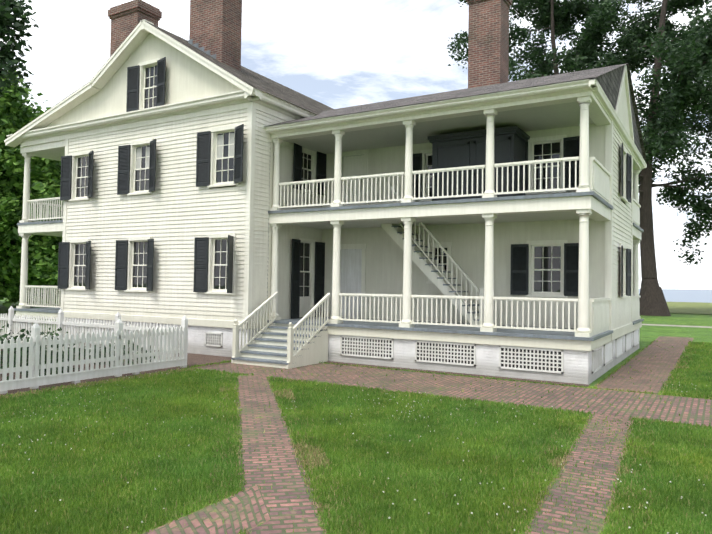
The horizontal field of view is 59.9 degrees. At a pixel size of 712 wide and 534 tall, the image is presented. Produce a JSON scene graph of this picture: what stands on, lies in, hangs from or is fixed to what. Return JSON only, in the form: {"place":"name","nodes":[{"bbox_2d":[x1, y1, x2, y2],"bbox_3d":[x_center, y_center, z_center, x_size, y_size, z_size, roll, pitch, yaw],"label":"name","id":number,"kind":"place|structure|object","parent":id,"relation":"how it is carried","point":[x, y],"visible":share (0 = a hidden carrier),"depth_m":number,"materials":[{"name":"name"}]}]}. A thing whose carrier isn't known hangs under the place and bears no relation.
{"place":"outdoors","nodes":[
{"label":"outdoors","id":0,"kind":"place"},
{"bbox_2d":[0,297,711,533],"bbox_3d":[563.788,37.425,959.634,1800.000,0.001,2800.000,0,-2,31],"label":"lawn","id":1,"kind":"structure","parent":0,"point":[648,333],"depth_m":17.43,"materials":[{"name":"green plant"}]},
{"bbox_2d":[0,0,38,96],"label":"leaves","id":2,"kind":"object","parent":1,"relation":"on","point":[8,47],"visible":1,"depth_m":9.76,"materials":[{"name":"green plant"}]},
{"bbox_2d":[0,70,54,307],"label":"oak tree","id":3,"kind":"object","parent":1,"relation":"on","point":[15,115],"visible":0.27,"depth_m":33.75,"materials":[{"name":"green plant"}]},
{"bbox_2d":[0,117,62,307],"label":"oak tree","id":4,"kind":"object","parent":1,"relation":"on","point":[43,250],"visible":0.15,"depth_m":33.00,"materials":[{"name":"green plant"}]},
{"bbox_2d":[0,323,172,390],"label":"garden plants","id":5,"kind":"object","parent":1,"relation":"on","point":[4,336],"visible":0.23,"depth_m":14.06,"materials":[{"name":"plant"}]},
{"bbox_2d":[0,306,187,393],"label":"picket fence","id":6,"kind":"object","parent":1,"relation":"on","point":[169,348],"visible":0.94,"depth_m":13.08,"materials":[{"name":"white paint"}]},
{"bbox_2d":[0,343,588,394],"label":"soil strip","id":7,"kind":"object","parent":1,"relation":"on","point":[196,359],"visible":0.38,"depth_m":14.57,"materials":[{"name":"brown soil"}]},
{"bbox_2d":[16,33,639,384],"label":"house walls","id":8,"kind":"structure","parent":1,"relation":"on","point":[175,213],"depth_m":17.68,"materials":[{"name":"white wood"}]},
{"bbox_2d":[4,19,646,350],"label":"house trim","id":9,"kind":"structure","parent":8,"relation":"attached to","point":[453,131],"depth_m":16.06,"materials":[{"name":"white wood"}]},
{"bbox_2d":[6,19,646,163],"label":"house roof","id":10,"kind":"structure","parent":8,"relation":"on","point":[609,78],"depth_m":17.76,"materials":[{"name":"grey"}]},
{"bbox_2d":[108,0,511,96],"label":"chimneys","id":11,"kind":"object","parent":10,"relation":"on","point":[215,28],"visible":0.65,"depth_m":19.00,"materials":[{"name":"red brick"}]},
{"bbox_2d":[16,96,640,336],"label":"columns and railings","id":12,"kind":"object","parent":8,"relation":"attached to","point":[488,325],"visible":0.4,"depth_m":15.17,"materials":[{"name":"white wood"}]},
{"bbox_2d":[57,57,631,318],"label":"windows and shutters","id":13,"kind":"object","parent":8,"relation":"attached to","point":[544,268],"visible":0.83,"depth_m":18.29,"materials":[{"name":"black wood"}]},
{"bbox_2d":[231,186,483,368],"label":"porch stairs","id":14,"kind":"structure","parent":8,"relation":"attached to","point":[274,345],"depth_m":16.06,"materials":[{"name":"white wood"}]},
{"bbox_2d":[2,373,706,533],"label":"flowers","id":15,"kind":"object","parent":1,"relation":"on","point":[387,452],"visible":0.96,"depth_m":7.67,"materials":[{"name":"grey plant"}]},
{"bbox_2d":[138,336,711,533],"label":"brick paths","id":16,"kind":"structure","parent":1,"relation":"on","point":[289,502],"depth_m":8.83,"materials":[{"name":"red brick"}]},
{"bbox_2d":[446,0,711,188],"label":"cypress tree","id":17,"kind":"object","parent":1,"relation":"on","point":[557,18],"visible":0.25,"depth_m":51.74,"materials":[{"name":"green plant"}]},
{"bbox_2d":[555,0,711,315],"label":"cypress tree","id":18,"kind":"object","parent":1,"relation":"on","point":[678,53],"visible":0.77,"depth_m":47.32,"materials":[{"name":"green plant"}]},
{"bbox_2d":[666,3,711,265],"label":"cypress tree","id":19,"kind":"object","parent":1,"relation":"on","point":[698,228],"visible":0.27,"depth_m":52.08,"materials":[{"name":"green plant"}]},
{"bbox_2d":[689,99,711,184],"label":"cypress tree","id":20,"kind":"object","parent":1,"relation":"on","point":[704,119],"visible":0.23,"depth_m":57.56,"materials":[{"name":"green plant"}]},
{"bbox_2d":[0,0,711,289],"label":"sky","id":21,"kind":"structure","parent":0,"point":[336,54],"materials":[{"name":"white"}]},
{"bbox_2d":[42,289,711,327],"bbox_3d":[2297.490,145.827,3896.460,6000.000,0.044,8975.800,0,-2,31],"label":"distant grass","id":22,"kind":"structure","parent":0,"point":[688,301],"depth_m":98.32,"materials":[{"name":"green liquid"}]}
]}

